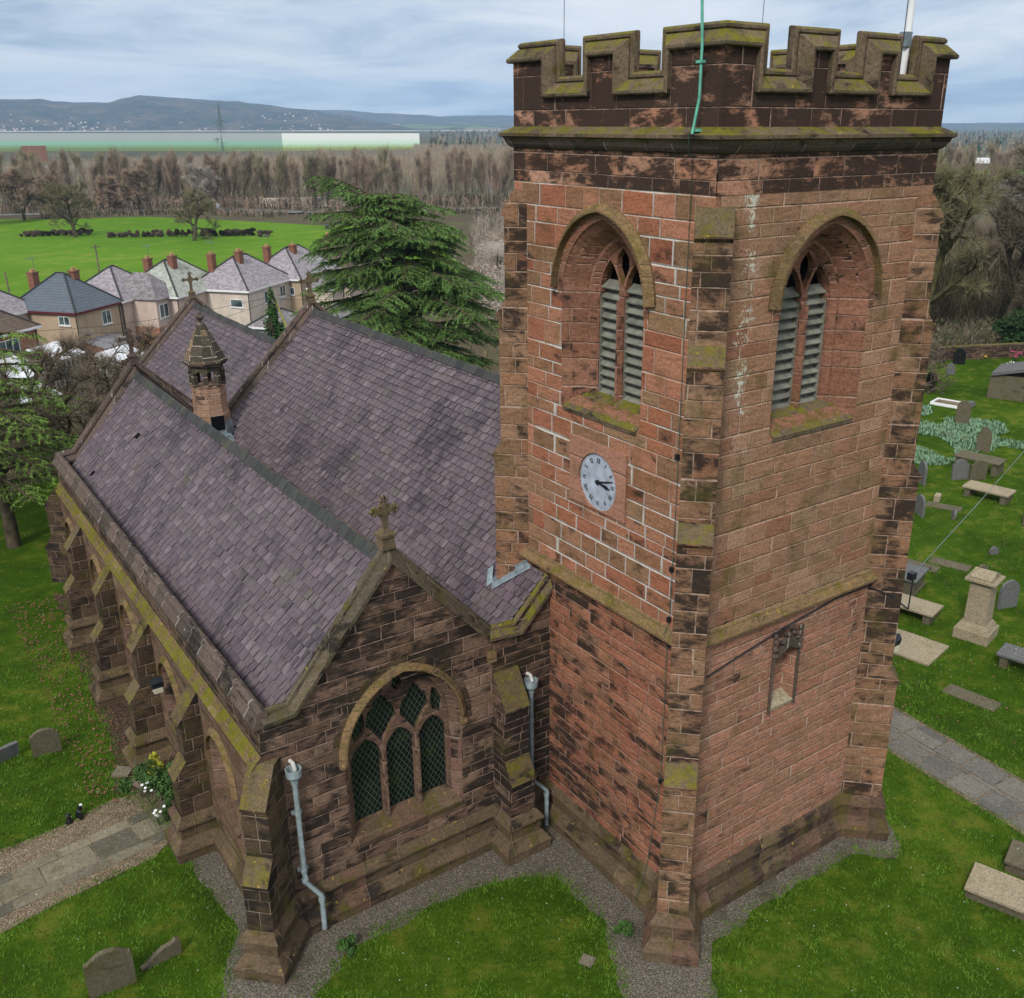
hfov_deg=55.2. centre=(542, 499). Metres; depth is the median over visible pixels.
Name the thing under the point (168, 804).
flowering shrub
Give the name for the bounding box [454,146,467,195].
poplar tree
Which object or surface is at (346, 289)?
house
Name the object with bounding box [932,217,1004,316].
ash tree
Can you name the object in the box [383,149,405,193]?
poplar tree
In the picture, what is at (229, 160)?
poplar tree
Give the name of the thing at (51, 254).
pasture
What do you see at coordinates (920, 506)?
headstone
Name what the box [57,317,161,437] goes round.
garden tree
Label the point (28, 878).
path
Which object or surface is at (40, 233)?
hedge bush
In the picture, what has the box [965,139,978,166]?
poplar tree
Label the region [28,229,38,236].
hedge bush
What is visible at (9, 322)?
house
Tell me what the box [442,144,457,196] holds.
poplar tree
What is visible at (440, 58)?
sky
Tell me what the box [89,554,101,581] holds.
window
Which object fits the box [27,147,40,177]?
poplar tree
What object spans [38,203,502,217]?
roadside hedge
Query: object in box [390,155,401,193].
poplar tree
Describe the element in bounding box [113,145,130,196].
poplar tree
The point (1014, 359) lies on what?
flowers
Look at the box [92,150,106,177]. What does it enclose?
poplar tree
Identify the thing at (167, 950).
headstone
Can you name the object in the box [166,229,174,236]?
hedge bush
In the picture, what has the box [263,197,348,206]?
roadside units
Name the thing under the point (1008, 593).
headstone
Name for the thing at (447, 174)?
poplar tree
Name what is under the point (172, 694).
window
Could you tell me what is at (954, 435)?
ledger stone
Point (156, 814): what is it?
flowers
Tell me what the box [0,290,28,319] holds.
house
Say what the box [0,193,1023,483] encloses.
ground
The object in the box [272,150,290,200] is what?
poplar tree
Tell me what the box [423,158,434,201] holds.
poplar tree
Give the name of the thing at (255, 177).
poplar tree
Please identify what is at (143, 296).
house
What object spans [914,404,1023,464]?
bulb leaves
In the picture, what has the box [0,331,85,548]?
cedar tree
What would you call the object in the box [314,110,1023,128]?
hills
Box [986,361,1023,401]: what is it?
tomb
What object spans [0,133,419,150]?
works building
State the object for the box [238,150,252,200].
poplar tree
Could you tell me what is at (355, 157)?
poplar tree
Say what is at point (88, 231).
hedge bush
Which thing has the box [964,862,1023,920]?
table tomb
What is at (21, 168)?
poplar tree
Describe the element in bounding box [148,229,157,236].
hedge bush
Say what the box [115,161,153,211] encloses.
alder tree
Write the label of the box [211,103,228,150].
electricity pylon
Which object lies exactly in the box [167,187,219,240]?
oak tree
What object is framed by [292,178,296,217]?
utility pole
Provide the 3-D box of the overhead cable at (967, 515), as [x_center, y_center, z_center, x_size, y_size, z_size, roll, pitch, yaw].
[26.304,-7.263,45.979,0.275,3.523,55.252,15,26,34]
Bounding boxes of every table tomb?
[900,593,943,625]
[902,563,928,596]
[953,450,1007,476]
[962,480,1016,505]
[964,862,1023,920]
[996,643,1023,668]
[1004,839,1023,878]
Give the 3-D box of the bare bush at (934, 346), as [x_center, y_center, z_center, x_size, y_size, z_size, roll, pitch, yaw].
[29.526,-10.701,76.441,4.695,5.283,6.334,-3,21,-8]
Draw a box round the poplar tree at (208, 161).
[201,148,216,202]
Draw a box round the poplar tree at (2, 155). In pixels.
[0,145,4,206]
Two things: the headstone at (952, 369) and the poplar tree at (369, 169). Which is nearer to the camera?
the headstone at (952, 369)
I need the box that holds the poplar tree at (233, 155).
[229,146,242,196]
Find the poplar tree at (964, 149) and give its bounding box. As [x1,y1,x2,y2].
[950,142,968,187]
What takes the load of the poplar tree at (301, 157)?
on the ground at (462, 221)
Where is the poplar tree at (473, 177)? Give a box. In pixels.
[466,149,475,192]
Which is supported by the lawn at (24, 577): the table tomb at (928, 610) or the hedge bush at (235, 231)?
the table tomb at (928, 610)
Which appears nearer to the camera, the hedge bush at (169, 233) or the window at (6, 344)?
the window at (6, 344)
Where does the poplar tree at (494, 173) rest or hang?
on the ground at (462, 221)
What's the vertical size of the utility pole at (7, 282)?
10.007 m
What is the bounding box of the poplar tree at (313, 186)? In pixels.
[309,155,318,205]
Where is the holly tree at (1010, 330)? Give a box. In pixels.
[992,308,1023,342]
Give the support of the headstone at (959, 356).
on the lawn at (24, 577)
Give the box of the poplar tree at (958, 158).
[951,148,966,181]
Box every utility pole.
[4,272,10,293]
[90,244,99,271]
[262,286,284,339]
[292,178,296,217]
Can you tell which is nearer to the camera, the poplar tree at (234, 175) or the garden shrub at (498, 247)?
the garden shrub at (498, 247)
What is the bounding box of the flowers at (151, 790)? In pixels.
[140,780,156,803]
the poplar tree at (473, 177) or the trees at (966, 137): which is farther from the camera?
the trees at (966, 137)
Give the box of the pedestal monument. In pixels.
[952,567,1005,646]
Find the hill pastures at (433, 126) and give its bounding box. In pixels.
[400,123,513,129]
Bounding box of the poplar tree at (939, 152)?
[936,149,943,168]
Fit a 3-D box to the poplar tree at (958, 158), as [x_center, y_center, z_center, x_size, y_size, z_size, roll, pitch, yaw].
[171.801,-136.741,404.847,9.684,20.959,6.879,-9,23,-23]
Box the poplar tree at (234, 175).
[228,157,240,196]
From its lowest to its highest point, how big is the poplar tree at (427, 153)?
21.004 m
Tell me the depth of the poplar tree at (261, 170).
349.27 m
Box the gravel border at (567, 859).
[129,787,900,997]
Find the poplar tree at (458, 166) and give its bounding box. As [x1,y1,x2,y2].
[446,142,465,199]
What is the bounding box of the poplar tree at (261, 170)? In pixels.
[254,160,267,196]
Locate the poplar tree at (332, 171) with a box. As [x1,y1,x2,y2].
[326,150,338,201]
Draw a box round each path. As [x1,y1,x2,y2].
[0,802,172,916]
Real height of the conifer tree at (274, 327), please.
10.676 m
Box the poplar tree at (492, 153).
[483,149,494,194]
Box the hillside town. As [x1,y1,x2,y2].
[0,101,399,130]
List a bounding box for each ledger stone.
[894,628,948,666]
[907,558,940,572]
[926,501,962,511]
[928,556,971,571]
[940,431,969,438]
[942,683,1001,711]
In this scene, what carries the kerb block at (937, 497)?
on the lawn at (24, 577)
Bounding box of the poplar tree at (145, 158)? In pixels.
[141,151,156,201]
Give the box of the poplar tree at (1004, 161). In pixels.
[996,143,1015,186]
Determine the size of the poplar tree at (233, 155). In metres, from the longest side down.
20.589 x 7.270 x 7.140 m
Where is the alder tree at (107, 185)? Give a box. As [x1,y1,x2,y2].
[92,173,123,209]
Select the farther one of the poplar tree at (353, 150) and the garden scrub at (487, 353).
the poplar tree at (353, 150)
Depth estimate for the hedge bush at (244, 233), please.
257.68 m
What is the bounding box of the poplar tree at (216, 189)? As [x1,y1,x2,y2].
[210,163,219,200]
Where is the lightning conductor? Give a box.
[635,0,705,900]
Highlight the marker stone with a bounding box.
[579,953,595,967]
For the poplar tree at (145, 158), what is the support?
on the ground at (462, 221)
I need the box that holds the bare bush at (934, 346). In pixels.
[925,335,959,392]
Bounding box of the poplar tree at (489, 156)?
[485,147,494,189]
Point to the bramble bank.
(984, 329)
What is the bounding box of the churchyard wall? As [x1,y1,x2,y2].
[929,342,1023,360]
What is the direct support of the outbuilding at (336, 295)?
on the ground at (462, 221)
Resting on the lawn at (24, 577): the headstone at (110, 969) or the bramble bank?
the headstone at (110, 969)
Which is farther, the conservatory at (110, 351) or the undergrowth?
the undergrowth
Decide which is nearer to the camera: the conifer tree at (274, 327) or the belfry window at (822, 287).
the belfry window at (822, 287)
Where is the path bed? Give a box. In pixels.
[887,706,1023,834]
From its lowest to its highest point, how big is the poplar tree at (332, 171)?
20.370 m
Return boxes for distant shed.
[977,158,989,169]
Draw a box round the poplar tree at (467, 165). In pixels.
[460,147,473,196]
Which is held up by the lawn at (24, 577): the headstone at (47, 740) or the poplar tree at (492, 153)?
the headstone at (47, 740)
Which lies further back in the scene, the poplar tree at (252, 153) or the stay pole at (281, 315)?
the poplar tree at (252, 153)
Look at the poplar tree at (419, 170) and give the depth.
351.84 m
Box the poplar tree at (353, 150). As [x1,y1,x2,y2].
[350,146,360,185]
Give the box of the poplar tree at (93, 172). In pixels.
[87,162,99,198]
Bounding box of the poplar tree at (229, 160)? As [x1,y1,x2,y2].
[225,154,238,195]
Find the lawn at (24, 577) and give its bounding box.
[0,357,1023,997]
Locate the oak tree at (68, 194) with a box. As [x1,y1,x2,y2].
[39,179,95,236]
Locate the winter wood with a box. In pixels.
[1,141,1021,201]
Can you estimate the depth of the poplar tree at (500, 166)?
368.67 m
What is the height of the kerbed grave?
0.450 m
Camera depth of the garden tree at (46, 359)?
54.17 m
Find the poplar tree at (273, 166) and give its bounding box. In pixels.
[269,146,284,204]
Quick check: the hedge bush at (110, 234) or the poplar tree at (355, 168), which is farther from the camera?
the poplar tree at (355, 168)
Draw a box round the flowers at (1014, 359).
[1010,350,1021,361]
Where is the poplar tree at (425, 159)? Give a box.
[423,154,432,197]
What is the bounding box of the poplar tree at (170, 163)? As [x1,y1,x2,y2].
[160,153,181,199]
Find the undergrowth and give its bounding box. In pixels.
[0,183,1017,213]
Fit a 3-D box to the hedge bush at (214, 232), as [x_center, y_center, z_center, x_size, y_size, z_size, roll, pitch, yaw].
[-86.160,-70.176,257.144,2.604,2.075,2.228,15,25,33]
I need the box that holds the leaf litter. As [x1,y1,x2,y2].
[55,595,166,793]
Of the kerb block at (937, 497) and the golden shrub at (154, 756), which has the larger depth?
the kerb block at (937, 497)
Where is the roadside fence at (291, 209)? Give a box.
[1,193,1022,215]
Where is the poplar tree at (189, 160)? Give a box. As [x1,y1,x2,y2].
[180,150,193,198]
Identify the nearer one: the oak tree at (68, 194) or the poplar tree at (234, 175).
the oak tree at (68, 194)
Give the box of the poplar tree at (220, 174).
[213,155,227,200]
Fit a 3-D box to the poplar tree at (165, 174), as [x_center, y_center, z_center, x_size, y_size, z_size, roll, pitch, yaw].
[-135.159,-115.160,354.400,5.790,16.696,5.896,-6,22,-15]
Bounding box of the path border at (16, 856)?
[0,790,167,933]
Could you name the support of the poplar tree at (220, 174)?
on the ground at (462, 221)
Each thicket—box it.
[434,206,504,300]
[930,196,1023,331]
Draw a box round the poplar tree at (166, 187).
[158,171,167,198]
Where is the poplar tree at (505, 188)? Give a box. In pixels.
[496,149,513,202]
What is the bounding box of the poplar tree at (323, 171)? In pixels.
[315,154,330,199]
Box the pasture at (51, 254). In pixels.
[0,217,454,296]
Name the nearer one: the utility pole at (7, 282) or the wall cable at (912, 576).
the wall cable at (912, 576)
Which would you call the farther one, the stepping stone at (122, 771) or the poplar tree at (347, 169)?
the poplar tree at (347, 169)
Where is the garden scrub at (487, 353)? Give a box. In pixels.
[6,303,498,445]
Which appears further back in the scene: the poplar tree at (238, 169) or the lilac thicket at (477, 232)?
the poplar tree at (238, 169)
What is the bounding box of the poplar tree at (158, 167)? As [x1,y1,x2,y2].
[152,152,164,202]
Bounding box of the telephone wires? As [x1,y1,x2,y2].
[21,282,503,332]
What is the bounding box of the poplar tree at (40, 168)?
[31,157,47,175]
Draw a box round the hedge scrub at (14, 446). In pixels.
[0,407,90,511]
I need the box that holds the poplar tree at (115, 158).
[105,147,131,189]
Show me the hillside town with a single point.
(68, 126)
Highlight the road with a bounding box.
[0,194,1021,215]
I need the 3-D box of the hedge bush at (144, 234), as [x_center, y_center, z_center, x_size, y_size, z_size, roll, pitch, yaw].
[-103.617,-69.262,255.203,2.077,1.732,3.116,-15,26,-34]
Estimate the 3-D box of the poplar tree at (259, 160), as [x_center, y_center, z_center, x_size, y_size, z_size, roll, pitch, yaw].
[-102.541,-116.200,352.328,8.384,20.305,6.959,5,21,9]
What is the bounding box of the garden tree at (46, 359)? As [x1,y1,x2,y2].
[0,328,102,455]
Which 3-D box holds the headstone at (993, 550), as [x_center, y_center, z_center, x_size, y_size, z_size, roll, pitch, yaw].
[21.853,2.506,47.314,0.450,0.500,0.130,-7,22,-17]
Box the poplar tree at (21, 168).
[16,158,26,190]
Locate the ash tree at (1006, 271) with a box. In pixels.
[989,215,1023,309]
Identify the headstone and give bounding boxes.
[0,740,18,762]
[29,727,61,756]
[83,947,136,997]
[140,936,181,971]
[914,494,925,517]
[918,461,927,485]
[925,382,935,392]
[926,372,937,382]
[946,363,955,374]
[951,459,969,479]
[951,510,956,519]
[953,348,966,364]
[955,401,970,424]
[968,460,987,479]
[975,426,991,452]
[979,564,987,569]
[989,546,998,554]
[997,580,1019,608]
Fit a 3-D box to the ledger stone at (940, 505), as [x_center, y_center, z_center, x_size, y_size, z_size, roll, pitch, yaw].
[21.839,0.388,53.187,1.800,0.050,0.800,12,24,29]
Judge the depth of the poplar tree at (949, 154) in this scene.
415.10 m
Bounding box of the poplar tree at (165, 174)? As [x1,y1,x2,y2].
[161,164,175,198]
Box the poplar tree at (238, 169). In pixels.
[228,152,241,195]
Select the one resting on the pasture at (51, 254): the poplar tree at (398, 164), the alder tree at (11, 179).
the alder tree at (11, 179)
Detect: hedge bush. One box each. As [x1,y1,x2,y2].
[19,231,31,236]
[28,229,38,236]
[37,230,48,235]
[43,231,54,235]
[50,229,59,235]
[58,229,68,235]
[76,228,84,234]
[85,229,93,234]
[107,232,115,237]
[123,230,131,236]
[129,230,139,236]
[141,231,149,236]
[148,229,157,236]
[156,229,163,236]
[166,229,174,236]
[172,229,179,235]
[179,228,190,235]
[211,230,218,235]
[218,230,227,235]
[225,228,234,235]
[231,228,239,235]
[238,229,246,235]
[245,227,255,235]
[256,230,265,236]
[264,230,272,236]
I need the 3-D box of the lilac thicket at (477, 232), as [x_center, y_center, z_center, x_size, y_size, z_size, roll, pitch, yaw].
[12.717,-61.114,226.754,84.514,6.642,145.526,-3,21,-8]
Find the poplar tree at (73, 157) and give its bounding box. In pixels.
[65,149,86,191]
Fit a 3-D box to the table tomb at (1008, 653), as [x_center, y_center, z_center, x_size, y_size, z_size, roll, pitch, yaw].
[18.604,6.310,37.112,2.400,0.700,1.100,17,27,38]
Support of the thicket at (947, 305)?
on the ground at (462, 221)
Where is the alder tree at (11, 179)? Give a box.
[0,166,39,220]
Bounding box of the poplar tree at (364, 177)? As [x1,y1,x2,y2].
[358,161,371,191]
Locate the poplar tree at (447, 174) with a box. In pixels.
[444,153,454,192]
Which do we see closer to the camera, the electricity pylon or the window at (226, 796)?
the window at (226, 796)
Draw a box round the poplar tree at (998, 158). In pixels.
[988,146,1004,183]
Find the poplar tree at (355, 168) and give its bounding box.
[346,153,359,194]
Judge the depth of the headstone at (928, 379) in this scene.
78.69 m
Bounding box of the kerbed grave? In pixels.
[930,398,975,408]
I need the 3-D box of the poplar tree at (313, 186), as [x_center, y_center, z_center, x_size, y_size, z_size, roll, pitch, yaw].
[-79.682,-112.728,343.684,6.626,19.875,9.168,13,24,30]
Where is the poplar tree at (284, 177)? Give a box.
[276,154,287,193]
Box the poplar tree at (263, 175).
[256,152,270,196]
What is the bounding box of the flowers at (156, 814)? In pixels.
[153,805,165,824]
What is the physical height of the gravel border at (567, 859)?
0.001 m
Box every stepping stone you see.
[111,766,131,777]
[131,775,147,790]
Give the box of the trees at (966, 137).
[428,128,1023,168]
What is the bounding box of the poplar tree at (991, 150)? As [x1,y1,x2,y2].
[987,137,998,182]
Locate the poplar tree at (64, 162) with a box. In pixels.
[55,146,74,189]
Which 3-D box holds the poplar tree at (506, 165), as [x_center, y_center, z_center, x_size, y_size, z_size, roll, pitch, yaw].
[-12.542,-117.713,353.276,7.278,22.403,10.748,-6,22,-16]
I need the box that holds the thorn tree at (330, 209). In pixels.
[318,207,334,229]
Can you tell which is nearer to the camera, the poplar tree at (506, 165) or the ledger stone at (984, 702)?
the ledger stone at (984, 702)
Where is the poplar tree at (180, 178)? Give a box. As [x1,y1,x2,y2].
[176,160,184,193]
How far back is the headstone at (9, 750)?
31.94 m
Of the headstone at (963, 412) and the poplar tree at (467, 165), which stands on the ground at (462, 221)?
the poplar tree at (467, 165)
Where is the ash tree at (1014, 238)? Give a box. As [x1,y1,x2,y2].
[980,134,1023,320]
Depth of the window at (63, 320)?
118.84 m
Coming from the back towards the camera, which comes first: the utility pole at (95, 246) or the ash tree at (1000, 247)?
the utility pole at (95, 246)
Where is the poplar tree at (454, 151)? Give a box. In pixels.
[450,144,458,163]
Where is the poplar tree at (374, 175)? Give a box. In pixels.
[367,155,381,192]
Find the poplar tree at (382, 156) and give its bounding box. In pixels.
[374,142,389,192]
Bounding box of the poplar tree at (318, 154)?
[306,147,330,207]
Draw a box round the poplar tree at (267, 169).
[262,156,274,196]
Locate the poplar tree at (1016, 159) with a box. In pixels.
[1012,145,1022,183]
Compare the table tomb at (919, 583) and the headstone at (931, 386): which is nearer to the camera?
the table tomb at (919, 583)
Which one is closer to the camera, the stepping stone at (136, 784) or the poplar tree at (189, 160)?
the stepping stone at (136, 784)
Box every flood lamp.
[149,676,163,693]
[894,633,901,651]
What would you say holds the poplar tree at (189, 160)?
on the ground at (462, 221)
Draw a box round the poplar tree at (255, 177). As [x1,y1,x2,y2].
[250,163,261,202]
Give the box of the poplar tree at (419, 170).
[413,152,428,199]
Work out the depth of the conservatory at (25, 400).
96.69 m
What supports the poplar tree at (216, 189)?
on the ground at (462, 221)
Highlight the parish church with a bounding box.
[44,20,958,984]
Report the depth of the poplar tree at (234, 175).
347.88 m
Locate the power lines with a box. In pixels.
[218,126,481,142]
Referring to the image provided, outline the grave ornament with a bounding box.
[65,804,84,824]
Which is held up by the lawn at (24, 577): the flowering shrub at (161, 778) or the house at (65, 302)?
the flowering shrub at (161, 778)
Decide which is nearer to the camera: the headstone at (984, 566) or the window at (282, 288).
the headstone at (984, 566)
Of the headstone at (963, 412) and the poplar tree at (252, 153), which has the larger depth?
the poplar tree at (252, 153)
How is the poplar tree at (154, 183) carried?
on the ground at (462, 221)
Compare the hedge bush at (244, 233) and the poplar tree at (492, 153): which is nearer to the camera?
the hedge bush at (244, 233)
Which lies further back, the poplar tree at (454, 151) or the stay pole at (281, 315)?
the poplar tree at (454, 151)
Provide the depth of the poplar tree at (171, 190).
352.52 m
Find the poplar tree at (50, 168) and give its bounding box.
[43,153,64,182]
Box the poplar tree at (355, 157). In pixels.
[342,148,361,185]
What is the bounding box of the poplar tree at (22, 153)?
[12,146,35,203]
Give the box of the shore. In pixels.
[0,130,499,131]
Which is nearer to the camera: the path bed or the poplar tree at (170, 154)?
the path bed
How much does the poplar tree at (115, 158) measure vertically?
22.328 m
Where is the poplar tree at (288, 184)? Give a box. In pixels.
[284,166,291,200]
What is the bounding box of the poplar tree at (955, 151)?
[950,143,961,163]
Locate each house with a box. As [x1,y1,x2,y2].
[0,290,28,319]
[0,310,41,358]
[20,258,134,358]
[84,265,170,346]
[141,245,207,318]
[201,241,291,324]
[261,235,339,311]
[319,224,384,297]
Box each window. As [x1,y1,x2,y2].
[0,337,21,356]
[58,316,71,326]
[65,517,73,539]
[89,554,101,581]
[101,309,112,325]
[119,598,135,664]
[157,656,179,737]
[159,302,170,319]
[204,727,240,838]
[230,299,243,308]
[264,290,268,304]
[279,284,285,297]
[289,287,295,295]
[332,655,471,850]
[550,203,655,435]
[768,206,882,441]
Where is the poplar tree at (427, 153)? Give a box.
[424,142,431,170]
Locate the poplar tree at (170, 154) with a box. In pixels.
[157,145,182,202]
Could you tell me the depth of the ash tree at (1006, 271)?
105.73 m
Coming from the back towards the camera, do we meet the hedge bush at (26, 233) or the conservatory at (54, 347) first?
the hedge bush at (26, 233)
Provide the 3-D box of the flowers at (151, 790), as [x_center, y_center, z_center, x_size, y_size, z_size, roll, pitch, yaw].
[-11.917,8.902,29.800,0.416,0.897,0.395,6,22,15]
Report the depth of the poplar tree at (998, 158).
409.05 m
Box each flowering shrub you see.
[117,759,174,801]
[161,799,172,821]
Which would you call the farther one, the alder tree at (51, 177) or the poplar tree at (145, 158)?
the poplar tree at (145, 158)
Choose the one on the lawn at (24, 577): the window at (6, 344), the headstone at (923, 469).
the headstone at (923, 469)
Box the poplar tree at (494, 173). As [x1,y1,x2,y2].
[489,157,503,201]
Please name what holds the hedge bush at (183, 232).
on the pasture at (51, 254)
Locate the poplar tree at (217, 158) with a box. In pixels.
[209,153,220,193]
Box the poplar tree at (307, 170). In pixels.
[299,153,315,206]
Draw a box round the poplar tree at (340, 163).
[337,156,345,185]
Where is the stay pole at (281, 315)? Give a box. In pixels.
[273,295,286,327]
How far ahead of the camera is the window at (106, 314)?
123.58 m
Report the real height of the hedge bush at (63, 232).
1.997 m
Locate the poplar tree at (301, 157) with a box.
[298,150,311,194]
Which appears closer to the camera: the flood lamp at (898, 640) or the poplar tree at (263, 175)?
the flood lamp at (898, 640)
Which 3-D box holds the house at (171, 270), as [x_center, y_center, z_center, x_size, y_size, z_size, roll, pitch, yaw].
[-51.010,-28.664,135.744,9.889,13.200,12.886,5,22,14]
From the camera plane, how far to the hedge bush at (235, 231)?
257.36 m
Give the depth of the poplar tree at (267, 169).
362.12 m
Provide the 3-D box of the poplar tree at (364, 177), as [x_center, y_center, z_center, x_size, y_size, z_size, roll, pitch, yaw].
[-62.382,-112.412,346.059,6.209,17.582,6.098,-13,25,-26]
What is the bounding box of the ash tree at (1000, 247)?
[933,216,1021,320]
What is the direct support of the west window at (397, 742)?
in the parish church
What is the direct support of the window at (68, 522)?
in the parish church
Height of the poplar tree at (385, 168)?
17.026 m
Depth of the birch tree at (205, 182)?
321.74 m
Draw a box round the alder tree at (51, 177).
[32,167,64,212]
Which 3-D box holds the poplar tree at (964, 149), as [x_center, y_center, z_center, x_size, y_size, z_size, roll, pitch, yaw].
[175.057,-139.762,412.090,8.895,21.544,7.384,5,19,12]
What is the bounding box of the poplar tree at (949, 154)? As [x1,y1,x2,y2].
[944,142,957,167]
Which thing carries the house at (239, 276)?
on the ground at (462, 221)
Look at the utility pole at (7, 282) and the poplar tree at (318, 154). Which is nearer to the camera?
the utility pole at (7, 282)
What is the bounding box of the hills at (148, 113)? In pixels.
[0,95,429,130]
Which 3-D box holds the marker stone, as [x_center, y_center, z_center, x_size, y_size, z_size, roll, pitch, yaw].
[1.122,11.454,24.292,0.340,0.070,0.300,10,23,24]
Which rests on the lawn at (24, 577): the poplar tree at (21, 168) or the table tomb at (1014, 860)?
the table tomb at (1014, 860)
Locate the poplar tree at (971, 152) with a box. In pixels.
[963,145,977,170]
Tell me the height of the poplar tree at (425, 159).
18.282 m
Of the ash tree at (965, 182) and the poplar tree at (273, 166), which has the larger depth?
the poplar tree at (273, 166)
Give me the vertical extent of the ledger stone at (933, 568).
0.050 m
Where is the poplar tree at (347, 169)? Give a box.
[341,156,355,207]
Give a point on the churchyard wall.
(993, 350)
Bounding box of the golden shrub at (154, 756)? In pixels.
[146,752,163,775]
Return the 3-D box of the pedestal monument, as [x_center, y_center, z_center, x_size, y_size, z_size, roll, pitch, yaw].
[17.608,4.201,39.288,1.350,3.080,1.350,17,27,38]
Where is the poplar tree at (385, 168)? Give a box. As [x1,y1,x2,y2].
[379,160,392,193]
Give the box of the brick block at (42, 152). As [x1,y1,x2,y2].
[21,146,47,161]
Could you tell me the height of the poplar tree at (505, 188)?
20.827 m
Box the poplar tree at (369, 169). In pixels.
[360,152,374,192]
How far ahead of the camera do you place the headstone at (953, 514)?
51.46 m
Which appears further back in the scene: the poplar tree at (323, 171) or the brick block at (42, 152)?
the brick block at (42, 152)
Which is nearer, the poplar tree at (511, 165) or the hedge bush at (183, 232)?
the hedge bush at (183, 232)
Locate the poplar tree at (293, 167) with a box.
[285,152,301,208]
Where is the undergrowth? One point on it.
(236, 201)
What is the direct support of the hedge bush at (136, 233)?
on the pasture at (51, 254)
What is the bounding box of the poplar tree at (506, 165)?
[500,147,513,197]
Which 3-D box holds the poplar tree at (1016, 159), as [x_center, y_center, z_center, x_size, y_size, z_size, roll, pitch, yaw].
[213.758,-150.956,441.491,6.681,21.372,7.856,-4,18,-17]
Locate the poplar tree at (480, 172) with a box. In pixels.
[472,149,487,192]
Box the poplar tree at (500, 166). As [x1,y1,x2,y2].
[498,150,505,194]
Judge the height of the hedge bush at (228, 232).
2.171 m
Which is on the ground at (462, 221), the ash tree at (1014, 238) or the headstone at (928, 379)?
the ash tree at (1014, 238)
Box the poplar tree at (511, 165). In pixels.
[503,146,513,198]
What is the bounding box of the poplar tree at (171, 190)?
[166,167,176,198]
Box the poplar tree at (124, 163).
[116,152,128,199]
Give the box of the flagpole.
[899,0,915,73]
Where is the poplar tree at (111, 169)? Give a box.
[101,152,117,189]
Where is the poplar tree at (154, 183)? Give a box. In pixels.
[140,152,159,196]
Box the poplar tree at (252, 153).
[248,148,258,160]
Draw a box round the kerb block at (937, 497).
[933,493,941,501]
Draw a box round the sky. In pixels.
[0,0,1023,122]
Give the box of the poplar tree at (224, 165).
[221,161,231,197]
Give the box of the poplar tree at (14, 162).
[7,151,30,203]
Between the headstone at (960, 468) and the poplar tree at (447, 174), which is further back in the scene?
the poplar tree at (447, 174)
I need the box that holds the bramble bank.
[931,311,1018,345]
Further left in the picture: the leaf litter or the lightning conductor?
the leaf litter
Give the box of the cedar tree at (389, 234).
[289,175,504,369]
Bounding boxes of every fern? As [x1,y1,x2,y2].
[336,933,355,957]
[611,919,633,937]
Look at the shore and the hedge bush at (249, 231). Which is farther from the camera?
the shore
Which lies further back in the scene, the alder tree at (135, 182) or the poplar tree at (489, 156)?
the poplar tree at (489, 156)
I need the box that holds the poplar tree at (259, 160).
[248,152,265,197]
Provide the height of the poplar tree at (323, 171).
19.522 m
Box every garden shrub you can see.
[467,260,504,325]
[472,232,503,275]
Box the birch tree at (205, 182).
[181,162,222,205]
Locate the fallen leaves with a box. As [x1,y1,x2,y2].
[5,448,1023,809]
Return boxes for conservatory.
[0,355,57,403]
[7,383,61,416]
[26,341,84,386]
[93,345,142,382]
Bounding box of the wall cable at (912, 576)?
[706,571,916,677]
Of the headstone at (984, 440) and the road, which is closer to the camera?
the headstone at (984, 440)
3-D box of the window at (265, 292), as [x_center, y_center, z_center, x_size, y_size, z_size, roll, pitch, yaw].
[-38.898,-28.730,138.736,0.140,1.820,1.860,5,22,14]
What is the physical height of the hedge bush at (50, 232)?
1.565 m
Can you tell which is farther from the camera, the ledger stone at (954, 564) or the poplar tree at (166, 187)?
the poplar tree at (166, 187)
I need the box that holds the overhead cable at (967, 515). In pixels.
[915,451,1023,571]
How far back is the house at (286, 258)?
145.93 m
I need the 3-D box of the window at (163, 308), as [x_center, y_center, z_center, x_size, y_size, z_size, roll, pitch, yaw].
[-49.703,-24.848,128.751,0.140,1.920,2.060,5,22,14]
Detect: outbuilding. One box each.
[246,307,295,335]
[306,268,344,308]
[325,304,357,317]
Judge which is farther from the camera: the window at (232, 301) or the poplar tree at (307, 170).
the poplar tree at (307, 170)
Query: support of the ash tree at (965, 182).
on the ground at (462, 221)
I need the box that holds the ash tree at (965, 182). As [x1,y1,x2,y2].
[928,142,1022,314]
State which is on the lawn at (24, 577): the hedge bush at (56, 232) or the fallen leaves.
the fallen leaves
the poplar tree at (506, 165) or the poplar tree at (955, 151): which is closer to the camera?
the poplar tree at (506, 165)

